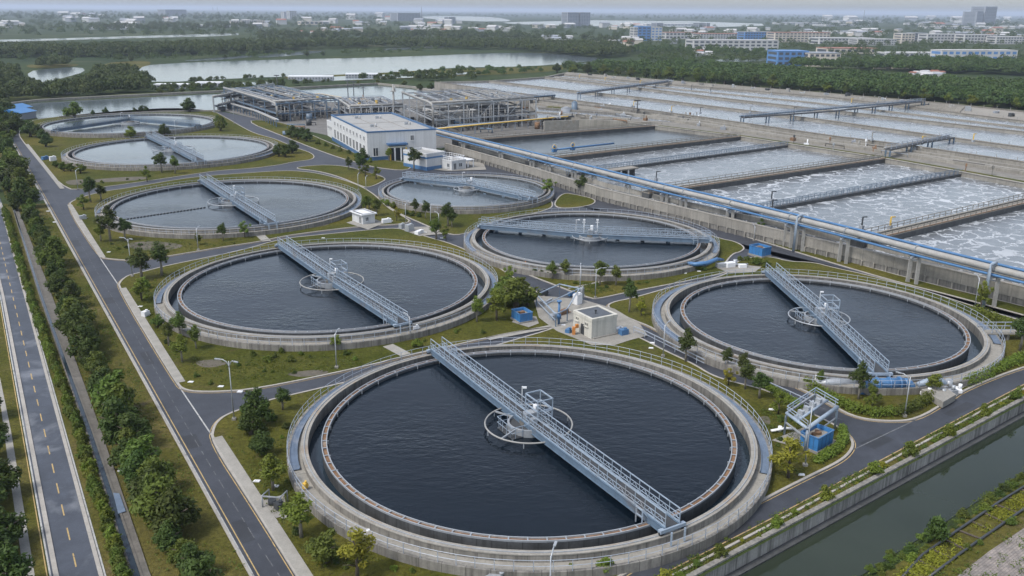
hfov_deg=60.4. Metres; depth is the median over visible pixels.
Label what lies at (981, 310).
hedge
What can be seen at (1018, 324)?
tree
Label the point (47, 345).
hedge shrub
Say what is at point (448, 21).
house
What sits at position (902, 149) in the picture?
terrace wall
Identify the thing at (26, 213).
tree
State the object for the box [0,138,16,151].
tree
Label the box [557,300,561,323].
blue column
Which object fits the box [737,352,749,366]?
tree
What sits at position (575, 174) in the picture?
pipe support
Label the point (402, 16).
tower block
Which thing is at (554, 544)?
street lamp
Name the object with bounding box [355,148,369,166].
tree
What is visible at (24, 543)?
footpath
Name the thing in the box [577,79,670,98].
crossing walkway
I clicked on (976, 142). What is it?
basin wall
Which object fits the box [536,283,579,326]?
yard pipe rack
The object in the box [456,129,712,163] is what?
basin water
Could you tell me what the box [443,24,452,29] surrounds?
house
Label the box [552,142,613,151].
pump set
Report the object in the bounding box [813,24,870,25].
shed
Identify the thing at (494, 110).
process unit
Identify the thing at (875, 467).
shrub
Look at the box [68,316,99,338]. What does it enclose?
tree
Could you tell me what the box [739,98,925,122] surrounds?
crossing walkway
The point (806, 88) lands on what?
tree
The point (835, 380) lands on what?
grey pump
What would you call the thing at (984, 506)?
shrub
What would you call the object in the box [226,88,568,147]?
process yard
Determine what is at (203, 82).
greenhouse
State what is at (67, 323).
tree
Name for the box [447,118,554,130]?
pipe trestle
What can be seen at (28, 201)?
tree
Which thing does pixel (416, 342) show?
shrub
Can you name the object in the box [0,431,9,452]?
tree
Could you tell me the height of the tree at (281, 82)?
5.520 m
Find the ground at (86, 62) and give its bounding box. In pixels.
[0,8,1023,575]
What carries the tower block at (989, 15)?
on the ground at (86, 62)
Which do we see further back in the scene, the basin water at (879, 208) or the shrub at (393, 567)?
the basin water at (879, 208)
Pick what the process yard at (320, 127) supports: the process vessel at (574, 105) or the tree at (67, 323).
the process vessel at (574, 105)
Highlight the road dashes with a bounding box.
[0,242,76,566]
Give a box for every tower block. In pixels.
[157,9,186,16]
[281,12,286,18]
[286,11,296,18]
[390,13,419,20]
[444,17,455,23]
[561,12,578,24]
[579,12,590,24]
[630,27,637,37]
[961,11,983,25]
[971,6,997,25]
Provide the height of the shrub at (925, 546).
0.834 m
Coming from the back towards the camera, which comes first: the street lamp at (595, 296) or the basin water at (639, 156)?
the basin water at (639, 156)
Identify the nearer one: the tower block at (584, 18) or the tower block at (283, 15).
the tower block at (584, 18)
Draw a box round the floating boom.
[126,207,205,218]
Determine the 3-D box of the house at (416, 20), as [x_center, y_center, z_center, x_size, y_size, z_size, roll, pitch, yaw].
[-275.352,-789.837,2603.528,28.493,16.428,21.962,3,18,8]
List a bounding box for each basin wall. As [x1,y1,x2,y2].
[434,81,1023,165]
[488,79,1023,150]
[544,77,1023,134]
[564,73,1023,122]
[570,71,1023,111]
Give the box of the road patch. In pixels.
[35,163,975,546]
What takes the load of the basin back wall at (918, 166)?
on the ground at (86, 62)
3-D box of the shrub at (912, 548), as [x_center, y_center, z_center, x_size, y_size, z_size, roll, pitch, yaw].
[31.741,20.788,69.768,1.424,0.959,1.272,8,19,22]
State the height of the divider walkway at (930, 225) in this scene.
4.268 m
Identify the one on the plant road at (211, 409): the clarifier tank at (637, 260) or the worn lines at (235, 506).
the worn lines at (235, 506)
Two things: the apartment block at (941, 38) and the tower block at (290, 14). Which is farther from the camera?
the tower block at (290, 14)
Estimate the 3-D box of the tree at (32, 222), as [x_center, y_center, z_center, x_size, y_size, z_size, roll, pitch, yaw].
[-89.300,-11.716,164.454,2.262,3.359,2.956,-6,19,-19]
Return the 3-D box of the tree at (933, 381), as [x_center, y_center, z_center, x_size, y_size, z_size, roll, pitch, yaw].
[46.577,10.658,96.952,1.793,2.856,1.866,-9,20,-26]
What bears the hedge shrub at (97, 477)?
on the verge
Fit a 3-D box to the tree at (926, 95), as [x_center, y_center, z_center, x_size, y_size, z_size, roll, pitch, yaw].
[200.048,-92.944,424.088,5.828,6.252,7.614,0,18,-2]
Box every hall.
[298,21,322,24]
[808,37,867,43]
[816,47,875,53]
[874,52,929,55]
[930,49,1017,57]
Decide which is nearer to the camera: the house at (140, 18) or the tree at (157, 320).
the tree at (157, 320)
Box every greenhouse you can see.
[153,83,188,86]
[195,81,223,85]
[288,75,333,78]
[345,73,377,76]
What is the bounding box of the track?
[902,485,1023,575]
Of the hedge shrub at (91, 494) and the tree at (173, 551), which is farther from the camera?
the hedge shrub at (91, 494)
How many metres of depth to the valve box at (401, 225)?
169.45 m
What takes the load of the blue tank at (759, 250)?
on the plant road at (211, 409)
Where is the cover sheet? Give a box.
[113,493,125,513]
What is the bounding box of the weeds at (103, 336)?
[20,210,244,569]
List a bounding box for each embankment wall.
[11,83,439,103]
[59,110,220,117]
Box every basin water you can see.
[451,83,1023,160]
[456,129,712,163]
[505,79,1023,145]
[531,140,772,176]
[554,76,1023,130]
[568,148,854,197]
[650,163,948,216]
[734,177,1023,246]
[864,209,1023,284]
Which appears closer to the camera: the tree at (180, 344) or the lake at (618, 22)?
the tree at (180, 344)
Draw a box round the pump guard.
[261,489,287,506]
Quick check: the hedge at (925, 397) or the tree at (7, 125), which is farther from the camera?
the tree at (7, 125)
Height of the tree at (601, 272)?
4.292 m
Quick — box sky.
[0,0,1023,14]
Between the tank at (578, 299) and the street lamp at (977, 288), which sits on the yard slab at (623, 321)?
the tank at (578, 299)
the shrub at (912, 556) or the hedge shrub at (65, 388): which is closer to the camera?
the shrub at (912, 556)
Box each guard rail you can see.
[633,326,704,362]
[770,382,810,404]
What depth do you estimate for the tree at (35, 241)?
154.25 m
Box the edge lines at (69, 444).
[0,144,253,575]
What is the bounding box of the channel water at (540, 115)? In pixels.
[537,108,670,121]
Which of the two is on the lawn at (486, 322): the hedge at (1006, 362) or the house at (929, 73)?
the hedge at (1006, 362)
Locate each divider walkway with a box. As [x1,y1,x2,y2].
[452,122,654,144]
[525,132,740,164]
[566,141,787,176]
[641,153,886,198]
[729,169,962,217]
[850,193,1023,247]
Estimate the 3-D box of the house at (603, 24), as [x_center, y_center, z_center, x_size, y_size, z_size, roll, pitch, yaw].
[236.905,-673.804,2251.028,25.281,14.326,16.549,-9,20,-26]
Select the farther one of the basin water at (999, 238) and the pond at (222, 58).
the pond at (222, 58)
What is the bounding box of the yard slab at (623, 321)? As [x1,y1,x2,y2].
[263,161,965,517]
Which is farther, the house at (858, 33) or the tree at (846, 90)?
the house at (858, 33)
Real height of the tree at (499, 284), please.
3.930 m
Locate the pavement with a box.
[25,144,602,575]
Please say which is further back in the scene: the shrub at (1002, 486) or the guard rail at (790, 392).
the guard rail at (790, 392)
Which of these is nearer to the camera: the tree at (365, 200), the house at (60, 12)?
the tree at (365, 200)
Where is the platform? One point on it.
(631, 169)
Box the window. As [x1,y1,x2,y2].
[373,148,378,156]
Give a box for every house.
[10,20,18,24]
[57,11,69,15]
[62,15,73,20]
[65,17,76,21]
[82,17,90,21]
[88,18,99,21]
[124,19,139,22]
[133,16,144,22]
[164,17,175,21]
[276,19,286,24]
[302,17,311,20]
[328,18,337,22]
[346,13,355,19]
[350,208,376,223]
[352,27,362,31]
[355,21,363,24]
[374,12,384,16]
[400,26,410,30]
[413,18,423,23]
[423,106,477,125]
[431,24,442,30]
[441,152,473,169]
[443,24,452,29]
[444,19,452,23]
[451,26,462,29]
[486,25,498,31]
[546,24,555,27]
[564,23,575,27]
[573,305,617,338]
[599,22,609,27]
[634,38,642,43]
[746,27,757,30]
[795,22,803,26]
[822,15,832,20]
[843,15,857,20]
[848,29,862,34]
[855,31,867,35]
[904,16,917,21]
[919,72,932,75]
[926,15,936,18]
[929,30,942,33]
[931,22,944,25]
[950,16,961,21]
[975,23,985,25]
[991,27,1003,30]
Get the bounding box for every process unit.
[212,83,274,111]
[223,85,339,121]
[334,95,404,116]
[401,88,536,130]
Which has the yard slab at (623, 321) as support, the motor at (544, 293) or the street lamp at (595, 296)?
the motor at (544, 293)
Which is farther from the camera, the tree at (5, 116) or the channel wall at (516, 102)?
the channel wall at (516, 102)
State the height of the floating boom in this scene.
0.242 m
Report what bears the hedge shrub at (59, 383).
on the verge
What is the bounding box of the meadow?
[27,61,562,80]
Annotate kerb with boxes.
[0,144,1023,575]
[19,108,1023,575]
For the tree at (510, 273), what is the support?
on the lawn at (486, 322)
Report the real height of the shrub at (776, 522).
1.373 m
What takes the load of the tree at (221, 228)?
on the lawn at (486, 322)
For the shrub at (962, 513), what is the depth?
74.70 m
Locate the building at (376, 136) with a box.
[331,112,435,160]
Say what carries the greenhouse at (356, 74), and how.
on the ground at (86, 62)
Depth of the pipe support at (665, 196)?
182.42 m
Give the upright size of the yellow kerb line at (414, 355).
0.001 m
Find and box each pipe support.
[459,136,467,147]
[528,152,533,166]
[544,156,550,171]
[570,163,576,178]
[590,167,596,183]
[623,176,630,192]
[660,185,667,202]
[679,189,687,207]
[726,200,734,217]
[782,214,793,247]
[792,214,807,251]
[837,227,851,263]
[905,245,921,283]
[981,261,1000,306]
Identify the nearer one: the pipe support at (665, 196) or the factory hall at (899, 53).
the pipe support at (665, 196)
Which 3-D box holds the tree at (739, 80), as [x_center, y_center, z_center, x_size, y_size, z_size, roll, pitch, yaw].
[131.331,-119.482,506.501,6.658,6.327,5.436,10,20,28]
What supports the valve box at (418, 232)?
on the yard slab at (623, 321)
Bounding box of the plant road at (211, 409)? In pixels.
[13,111,1023,575]
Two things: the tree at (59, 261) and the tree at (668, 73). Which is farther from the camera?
the tree at (668, 73)
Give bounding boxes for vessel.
[306,113,315,119]
[306,119,315,125]
[535,122,541,128]
[561,105,570,111]
[572,100,577,109]
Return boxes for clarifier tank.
[39,112,215,137]
[61,134,278,170]
[94,177,361,238]
[154,238,497,351]
[286,337,772,575]
[378,172,553,213]
[464,208,719,280]
[651,269,1005,394]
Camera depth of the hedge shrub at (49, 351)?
105.78 m
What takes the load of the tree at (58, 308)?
on the verge
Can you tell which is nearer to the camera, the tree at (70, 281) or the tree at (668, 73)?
the tree at (70, 281)
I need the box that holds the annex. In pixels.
[327,120,331,137]
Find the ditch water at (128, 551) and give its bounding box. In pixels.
[14,210,139,575]
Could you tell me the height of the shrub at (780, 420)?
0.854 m
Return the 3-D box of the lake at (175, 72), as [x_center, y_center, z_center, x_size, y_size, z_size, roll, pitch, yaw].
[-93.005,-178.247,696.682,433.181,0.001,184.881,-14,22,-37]
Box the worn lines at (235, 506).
[19,142,921,575]
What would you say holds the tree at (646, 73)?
on the ground at (86, 62)
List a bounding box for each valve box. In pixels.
[79,214,87,218]
[141,309,150,316]
[302,480,308,489]
[381,217,391,223]
[398,223,404,228]
[413,229,423,234]
[486,572,503,575]
[549,312,557,320]
[565,327,571,332]
[948,385,958,394]
[955,383,962,393]
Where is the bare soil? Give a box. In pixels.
[66,177,770,424]
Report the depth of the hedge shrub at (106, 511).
72.41 m
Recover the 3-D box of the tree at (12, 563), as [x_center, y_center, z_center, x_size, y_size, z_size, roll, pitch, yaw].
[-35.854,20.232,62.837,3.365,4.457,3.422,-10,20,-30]
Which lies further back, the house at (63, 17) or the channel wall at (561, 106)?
the house at (63, 17)
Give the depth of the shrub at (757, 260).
147.07 m
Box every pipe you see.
[436,128,1023,271]
[436,130,1023,279]
[436,134,1023,283]
[572,324,578,334]
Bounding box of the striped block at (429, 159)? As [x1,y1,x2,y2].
[403,147,445,170]
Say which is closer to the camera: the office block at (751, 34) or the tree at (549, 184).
the tree at (549, 184)
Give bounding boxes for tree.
[0,106,9,118]
[0,113,8,129]
[0,117,9,127]
[0,122,10,134]
[0,133,12,145]
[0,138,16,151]
[0,149,26,172]
[0,157,27,177]
[0,176,12,191]
[0,421,8,433]
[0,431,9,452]
[0,457,23,491]
[0,473,10,505]
[0,506,28,543]
[0,525,13,550]
[0,542,35,575]
[3,147,30,165]
[4,111,24,132]
[5,176,40,203]
[8,196,21,210]
[10,167,35,185]
[19,119,36,136]
[20,198,34,210]
[20,206,33,221]
[24,210,44,225]
[26,204,39,213]
[27,224,37,236]
[28,216,39,229]
[29,124,44,137]
[31,224,50,239]
[32,231,43,244]
[32,235,67,265]
[33,237,46,250]
[36,129,49,138]
[38,134,53,146]
[43,272,65,294]
[44,261,67,276]
[48,255,66,268]
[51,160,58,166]
[51,302,93,336]
[52,268,69,281]
[54,295,67,314]
[55,280,81,302]
[58,161,65,170]
[58,296,96,319]
[61,101,83,117]
[63,280,80,290]
[64,163,75,170]
[65,323,101,357]
[67,308,93,324]
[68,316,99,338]
[70,296,88,308]
[74,163,86,172]
[76,194,90,209]
[76,345,92,369]
[81,176,95,202]
[82,351,107,371]
[85,367,108,393]
[89,368,133,410]
[90,344,103,357]
[90,360,110,373]
[91,377,103,398]
[91,381,137,413]
[92,205,117,241]
[92,224,104,240]
[93,365,112,377]
[95,185,105,199]
[97,395,142,446]
[107,437,135,466]
[109,381,137,396]
[114,411,151,442]
[116,218,131,240]
[116,426,144,449]
[118,449,146,482]
[119,433,161,466]
[124,126,135,137]
[125,247,150,276]
[125,466,161,503]
[129,277,148,299]
[129,472,185,529]
[136,455,177,483]
[137,479,183,506]
[140,166,151,181]
[146,485,201,533]
[149,241,168,275]
[150,314,164,326]
[151,152,166,171]
[151,519,182,551]
[158,123,170,135]
[159,322,173,345]
[166,537,196,564]
[168,310,186,333]
[168,333,187,361]
[169,155,178,173]
[174,542,215,570]
[178,553,224,575]
[180,97,195,111]
[186,324,200,348]
[194,232,202,241]
[214,116,225,130]
[216,223,226,239]
[236,408,265,434]
[238,221,250,237]
[239,386,275,421]
[248,429,275,455]
[260,453,288,490]
[273,143,282,156]
[275,387,290,409]
[276,79,285,87]
[278,491,313,538]
[280,144,290,156]
[285,126,294,136]
[286,140,298,152]
[291,127,303,138]
[298,128,312,140]
[303,527,340,563]
[330,335,341,348]
[336,526,375,575]
[345,157,352,169]
[354,152,365,173]
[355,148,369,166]
[358,163,369,175]
[360,195,370,208]
[369,198,382,215]
[371,165,380,178]
[385,148,392,160]
[394,207,401,220]
[407,148,422,170]
[410,198,418,213]
[416,83,422,89]
[421,200,430,217]
[427,83,433,88]
[427,217,441,238]
[440,202,450,225]
[440,225,448,240]
[446,207,457,226]
[471,295,484,321]
[485,288,510,320]
[489,276,513,292]
[493,277,540,307]
[503,265,516,278]
[514,276,529,288]
[521,287,535,305]
[541,178,556,190]
[546,260,558,278]
[552,63,560,72]
[559,259,570,273]
[567,64,578,72]
[574,175,587,187]
[581,62,592,73]
[593,261,609,285]
[595,556,614,572]
[597,64,610,74]
[611,265,622,285]
[614,67,621,74]
[623,278,639,311]
[626,67,634,75]
[636,297,646,315]
[642,68,650,76]
[652,68,660,78]
[661,66,674,78]
[675,68,689,80]
[678,327,697,361]
[692,68,703,81]
[706,72,717,82]
[719,70,731,83]
[721,347,733,363]
[723,368,739,384]
[735,75,745,85]
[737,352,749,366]
[739,360,756,388]
[749,74,761,86]
[751,371,773,398]
[766,74,779,87]
[769,390,791,413]
[769,436,812,477]
[786,78,797,88]
[800,79,812,90]
[815,369,824,379]
[822,81,833,91]
[842,82,851,92]
[848,360,872,398]
[857,81,870,95]
[863,392,878,410]
[867,379,882,404]
[879,85,890,97]
[900,88,909,98]
[919,89,933,100]
[925,374,943,389]
[943,91,954,102]
[966,94,978,105]
[976,280,994,306]
[988,91,1002,107]
[1010,317,1023,350]
[1011,97,1022,109]
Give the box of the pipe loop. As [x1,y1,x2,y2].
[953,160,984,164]
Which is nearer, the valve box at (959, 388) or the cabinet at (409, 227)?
the valve box at (959, 388)
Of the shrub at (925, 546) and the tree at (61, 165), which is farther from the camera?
the tree at (61, 165)
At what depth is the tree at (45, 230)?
157.92 m
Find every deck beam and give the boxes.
[565,73,961,110]
[566,72,964,107]
[567,73,962,109]
[567,74,960,112]
[571,73,963,108]
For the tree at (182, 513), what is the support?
on the verge
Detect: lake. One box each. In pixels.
[28,67,83,81]
[139,53,600,81]
[422,16,509,20]
[505,20,763,26]
[652,21,699,22]
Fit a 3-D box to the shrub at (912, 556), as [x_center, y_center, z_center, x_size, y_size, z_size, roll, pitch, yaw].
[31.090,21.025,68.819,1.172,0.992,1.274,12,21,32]
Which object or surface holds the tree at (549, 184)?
on the ground at (86, 62)
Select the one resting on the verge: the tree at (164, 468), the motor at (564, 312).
the tree at (164, 468)
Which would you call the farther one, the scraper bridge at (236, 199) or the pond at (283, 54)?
the pond at (283, 54)
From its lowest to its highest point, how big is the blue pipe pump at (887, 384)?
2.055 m
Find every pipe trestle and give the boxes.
[230,103,278,126]
[293,93,350,103]
[438,113,597,133]
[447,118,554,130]
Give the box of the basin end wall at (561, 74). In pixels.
[443,72,565,83]
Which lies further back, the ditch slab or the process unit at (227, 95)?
the process unit at (227, 95)
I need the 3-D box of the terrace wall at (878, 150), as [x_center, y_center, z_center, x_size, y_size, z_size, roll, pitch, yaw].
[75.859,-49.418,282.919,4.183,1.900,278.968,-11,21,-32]
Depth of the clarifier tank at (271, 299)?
126.49 m
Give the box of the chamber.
[921,386,955,407]
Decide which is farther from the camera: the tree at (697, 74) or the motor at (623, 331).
the tree at (697, 74)
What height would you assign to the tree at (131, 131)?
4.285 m
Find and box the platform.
[607,166,638,177]
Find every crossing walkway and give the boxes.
[485,93,555,100]
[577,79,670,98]
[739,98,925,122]
[883,133,955,156]
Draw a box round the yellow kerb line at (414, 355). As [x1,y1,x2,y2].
[68,207,1022,575]
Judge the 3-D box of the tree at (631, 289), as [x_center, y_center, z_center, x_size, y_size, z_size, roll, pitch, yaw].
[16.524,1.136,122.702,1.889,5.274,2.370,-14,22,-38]
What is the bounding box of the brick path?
[958,528,1023,575]
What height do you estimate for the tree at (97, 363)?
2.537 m
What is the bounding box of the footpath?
[0,380,34,575]
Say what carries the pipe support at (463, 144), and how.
on the plant road at (211, 409)
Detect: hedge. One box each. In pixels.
[761,384,803,408]
[803,376,897,417]
[812,423,849,463]
[894,389,935,416]
[963,350,1023,385]
[970,304,1017,327]
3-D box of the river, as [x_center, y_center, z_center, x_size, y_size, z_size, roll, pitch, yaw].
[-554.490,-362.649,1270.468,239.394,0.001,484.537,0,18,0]
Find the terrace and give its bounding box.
[527,102,1023,180]
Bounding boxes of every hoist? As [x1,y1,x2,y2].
[859,216,867,228]
[887,216,895,228]
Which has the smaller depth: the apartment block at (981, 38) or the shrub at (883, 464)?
the shrub at (883, 464)
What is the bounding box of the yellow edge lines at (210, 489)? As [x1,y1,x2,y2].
[0,145,1023,575]
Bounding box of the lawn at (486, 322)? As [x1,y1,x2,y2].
[20,108,1023,575]
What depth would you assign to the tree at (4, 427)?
85.67 m
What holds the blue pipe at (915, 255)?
on the basin front wall at (1010, 292)
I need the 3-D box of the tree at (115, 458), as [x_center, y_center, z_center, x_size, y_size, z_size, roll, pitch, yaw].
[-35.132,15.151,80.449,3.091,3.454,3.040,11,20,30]
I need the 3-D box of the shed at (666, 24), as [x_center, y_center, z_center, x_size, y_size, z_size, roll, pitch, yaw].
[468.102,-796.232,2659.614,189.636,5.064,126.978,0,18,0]
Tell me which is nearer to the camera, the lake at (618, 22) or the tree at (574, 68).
the tree at (574, 68)
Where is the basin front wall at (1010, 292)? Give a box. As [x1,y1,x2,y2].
[444,137,1023,305]
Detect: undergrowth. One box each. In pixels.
[653,391,1023,575]
[893,491,1023,575]
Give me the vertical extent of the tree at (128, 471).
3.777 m
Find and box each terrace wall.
[517,95,1023,168]
[533,100,1023,174]
[566,104,1023,170]
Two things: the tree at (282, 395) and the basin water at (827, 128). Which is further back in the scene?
the basin water at (827, 128)
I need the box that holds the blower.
[964,106,971,110]
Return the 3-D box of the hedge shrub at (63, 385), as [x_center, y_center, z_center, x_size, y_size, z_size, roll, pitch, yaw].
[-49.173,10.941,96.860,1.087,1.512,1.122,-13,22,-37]
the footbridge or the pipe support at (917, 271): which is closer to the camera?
the footbridge
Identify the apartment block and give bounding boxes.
[241,20,255,25]
[256,20,264,24]
[651,23,662,26]
[662,32,698,38]
[685,39,778,50]
[692,33,736,38]
[693,23,701,27]
[702,23,709,26]
[766,32,830,41]
[848,38,896,44]
[893,33,914,43]
[907,32,926,41]
[917,34,954,42]
[954,34,996,43]
[985,36,1023,43]
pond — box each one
[27,86,432,118]
[185,55,252,60]
[258,51,324,57]
[296,72,466,80]
[383,47,441,49]
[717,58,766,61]
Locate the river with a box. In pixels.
[0,33,238,41]
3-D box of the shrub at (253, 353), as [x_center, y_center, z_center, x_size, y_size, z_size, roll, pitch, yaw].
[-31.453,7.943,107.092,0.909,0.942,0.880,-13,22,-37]
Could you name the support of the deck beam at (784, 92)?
on the basin deck
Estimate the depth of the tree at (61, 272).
132.67 m
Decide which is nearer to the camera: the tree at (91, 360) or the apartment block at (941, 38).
the tree at (91, 360)
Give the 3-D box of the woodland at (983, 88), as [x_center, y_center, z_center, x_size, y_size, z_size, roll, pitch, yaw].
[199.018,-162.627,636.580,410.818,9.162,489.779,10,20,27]
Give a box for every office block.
[633,26,650,40]
[650,27,662,40]
[737,31,767,38]
[766,50,808,65]
[804,52,840,66]
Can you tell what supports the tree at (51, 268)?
on the verge
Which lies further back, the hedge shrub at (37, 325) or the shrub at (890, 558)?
the hedge shrub at (37, 325)
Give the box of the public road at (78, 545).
[0,199,103,575]
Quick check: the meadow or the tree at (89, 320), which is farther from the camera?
the meadow
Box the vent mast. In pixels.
[390,84,395,112]
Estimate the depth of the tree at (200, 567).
61.42 m
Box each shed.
[4,107,36,119]
[14,103,32,108]
[640,23,692,24]
[772,22,822,23]
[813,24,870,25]
[829,20,881,21]
[903,23,960,24]
[924,26,1023,28]
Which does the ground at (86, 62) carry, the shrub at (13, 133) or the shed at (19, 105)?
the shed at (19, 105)
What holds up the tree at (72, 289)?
on the verge
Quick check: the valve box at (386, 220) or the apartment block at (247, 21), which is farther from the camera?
the apartment block at (247, 21)
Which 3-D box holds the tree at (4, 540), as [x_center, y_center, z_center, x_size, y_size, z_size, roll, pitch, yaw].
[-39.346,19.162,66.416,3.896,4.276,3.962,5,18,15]
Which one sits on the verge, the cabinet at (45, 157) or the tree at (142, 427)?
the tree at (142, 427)
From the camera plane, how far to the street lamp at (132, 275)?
136.96 m
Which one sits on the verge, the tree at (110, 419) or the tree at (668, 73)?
the tree at (110, 419)
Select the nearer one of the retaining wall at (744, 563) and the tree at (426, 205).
the retaining wall at (744, 563)
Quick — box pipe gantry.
[783,387,838,450]
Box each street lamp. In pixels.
[119,237,133,276]
[214,358,238,420]
[334,328,339,368]
[550,541,556,575]
[594,267,606,297]
[661,320,670,356]
[802,400,813,466]
[896,371,910,416]
[972,273,979,309]
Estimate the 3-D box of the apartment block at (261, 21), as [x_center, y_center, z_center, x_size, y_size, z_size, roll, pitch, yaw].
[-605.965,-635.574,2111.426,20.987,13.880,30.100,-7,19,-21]
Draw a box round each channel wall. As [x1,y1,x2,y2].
[440,88,532,109]
[460,96,521,107]
[534,103,613,110]
[536,111,630,121]
[538,107,633,115]
[540,100,652,111]
[543,118,613,130]
[577,108,688,119]
[579,119,662,129]
[614,109,673,115]
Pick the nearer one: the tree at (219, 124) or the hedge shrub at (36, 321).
the hedge shrub at (36, 321)
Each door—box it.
[391,148,402,159]
[581,323,583,334]
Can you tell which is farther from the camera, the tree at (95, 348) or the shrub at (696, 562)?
the tree at (95, 348)
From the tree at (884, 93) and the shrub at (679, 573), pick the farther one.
the tree at (884, 93)
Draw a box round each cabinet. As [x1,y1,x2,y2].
[41,155,48,159]
[49,156,56,160]
[405,223,413,231]
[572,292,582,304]
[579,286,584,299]
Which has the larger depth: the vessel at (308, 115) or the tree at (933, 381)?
the vessel at (308, 115)
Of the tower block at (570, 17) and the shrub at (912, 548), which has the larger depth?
the tower block at (570, 17)
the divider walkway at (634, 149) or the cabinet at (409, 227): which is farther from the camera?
the divider walkway at (634, 149)
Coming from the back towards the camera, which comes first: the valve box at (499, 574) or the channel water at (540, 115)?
the channel water at (540, 115)
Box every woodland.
[0,10,1023,61]
[0,20,634,55]
[0,55,480,109]
[361,43,1023,106]
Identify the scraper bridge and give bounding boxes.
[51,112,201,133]
[144,131,205,164]
[197,174,278,229]
[275,236,411,333]
[401,171,537,203]
[426,337,685,545]
[475,217,714,245]
[762,263,892,376]
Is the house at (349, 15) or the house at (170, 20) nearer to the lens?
the house at (170, 20)
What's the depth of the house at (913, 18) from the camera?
4188.32 m
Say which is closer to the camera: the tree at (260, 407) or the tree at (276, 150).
the tree at (260, 407)
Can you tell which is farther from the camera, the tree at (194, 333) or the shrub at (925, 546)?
the tree at (194, 333)
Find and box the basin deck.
[926,102,1023,119]
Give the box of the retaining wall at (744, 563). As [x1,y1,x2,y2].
[686,396,1023,575]
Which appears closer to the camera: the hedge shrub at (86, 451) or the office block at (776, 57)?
the hedge shrub at (86, 451)
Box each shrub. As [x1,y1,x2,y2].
[9,130,16,136]
[15,255,23,262]
[16,265,26,272]
[26,294,38,302]
[29,301,39,308]
[29,305,35,312]
[32,310,44,318]
[32,317,46,324]
[34,319,46,329]
[37,328,48,339]
[42,338,54,350]
[43,342,55,349]
[44,345,55,354]
[45,349,56,358]
[48,356,60,363]
[52,361,61,372]
[53,371,59,382]
[54,378,67,387]
[55,374,67,382]
[60,383,70,391]
[61,386,72,394]
[61,390,74,404]
[62,398,74,412]
[63,406,80,418]
[69,410,82,422]
[70,420,85,434]
[73,418,84,427]
[73,427,86,436]
[74,429,88,441]
[74,444,92,458]
[76,434,87,445]
[77,440,88,452]
[79,448,93,462]
[79,458,98,472]
[81,454,96,462]
[82,465,96,479]
[85,473,102,491]
[88,471,101,481]
[88,482,104,497]
[92,486,109,503]
[93,493,108,509]
[96,499,112,512]
[98,504,115,519]
[98,513,115,531]
[102,523,115,537]
[102,533,122,550]
[104,524,121,539]
[108,542,126,557]
[109,546,125,565]
[109,555,129,573]
[113,561,133,575]
[133,276,150,287]
[250,350,256,356]
[263,355,272,362]
[281,422,290,428]
[286,354,295,361]
[291,526,298,535]
[390,565,396,571]
[409,567,415,573]
[411,338,422,346]
[658,568,672,575]
[674,570,685,575]
[692,559,701,566]
[713,542,728,558]
[750,257,762,263]
[761,259,771,266]
[770,514,783,528]
[777,415,783,422]
[790,507,800,514]
[818,484,835,501]
[864,564,875,572]
[867,460,884,473]
[874,562,884,569]
[879,461,888,467]
[882,562,895,569]
[883,554,896,562]
[885,549,895,555]
[898,551,907,558]
[901,552,917,562]
[902,440,920,457]
[903,542,920,554]
[915,532,930,541]
[919,543,929,551]
[924,514,951,541]
[942,423,956,437]
[953,519,964,523]
[955,507,971,519]
[963,542,971,550]
[975,539,984,544]
[978,502,993,513]
[979,403,991,416]
[981,497,993,505]
[984,491,998,500]
[994,489,1006,496]
[998,483,1012,491]
[1004,480,1018,488]
[1004,515,1017,525]
[1008,385,1022,398]
[1016,472,1023,478]
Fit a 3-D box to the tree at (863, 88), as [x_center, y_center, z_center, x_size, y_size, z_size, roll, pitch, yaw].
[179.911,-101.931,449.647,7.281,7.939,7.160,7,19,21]
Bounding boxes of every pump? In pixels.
[687,257,725,267]
[770,425,795,431]
[814,375,858,384]
[860,376,915,394]
[916,378,952,388]
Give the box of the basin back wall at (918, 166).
[629,122,1023,187]
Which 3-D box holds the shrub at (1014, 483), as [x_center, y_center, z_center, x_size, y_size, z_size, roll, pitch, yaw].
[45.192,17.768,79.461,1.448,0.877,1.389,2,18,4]
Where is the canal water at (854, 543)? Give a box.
[741,418,1023,575]
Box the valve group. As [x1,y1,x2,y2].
[724,259,747,267]
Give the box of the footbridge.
[977,322,1020,339]
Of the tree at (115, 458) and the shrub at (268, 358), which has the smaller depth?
the tree at (115, 458)
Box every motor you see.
[273,499,283,510]
[538,288,548,295]
[560,308,570,315]
[618,327,628,335]
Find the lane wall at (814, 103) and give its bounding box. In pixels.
[554,76,1023,128]
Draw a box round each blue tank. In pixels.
[510,307,533,323]
[748,243,771,257]
[800,423,834,453]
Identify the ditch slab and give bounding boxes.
[13,210,150,575]
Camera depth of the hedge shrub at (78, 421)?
88.38 m
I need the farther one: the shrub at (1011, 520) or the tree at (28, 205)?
the tree at (28, 205)
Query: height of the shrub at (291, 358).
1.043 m
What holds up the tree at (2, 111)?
on the ground at (86, 62)
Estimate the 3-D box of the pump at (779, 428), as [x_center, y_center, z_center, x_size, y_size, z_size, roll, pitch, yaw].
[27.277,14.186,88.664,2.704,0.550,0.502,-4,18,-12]
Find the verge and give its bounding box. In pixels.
[0,152,1023,575]

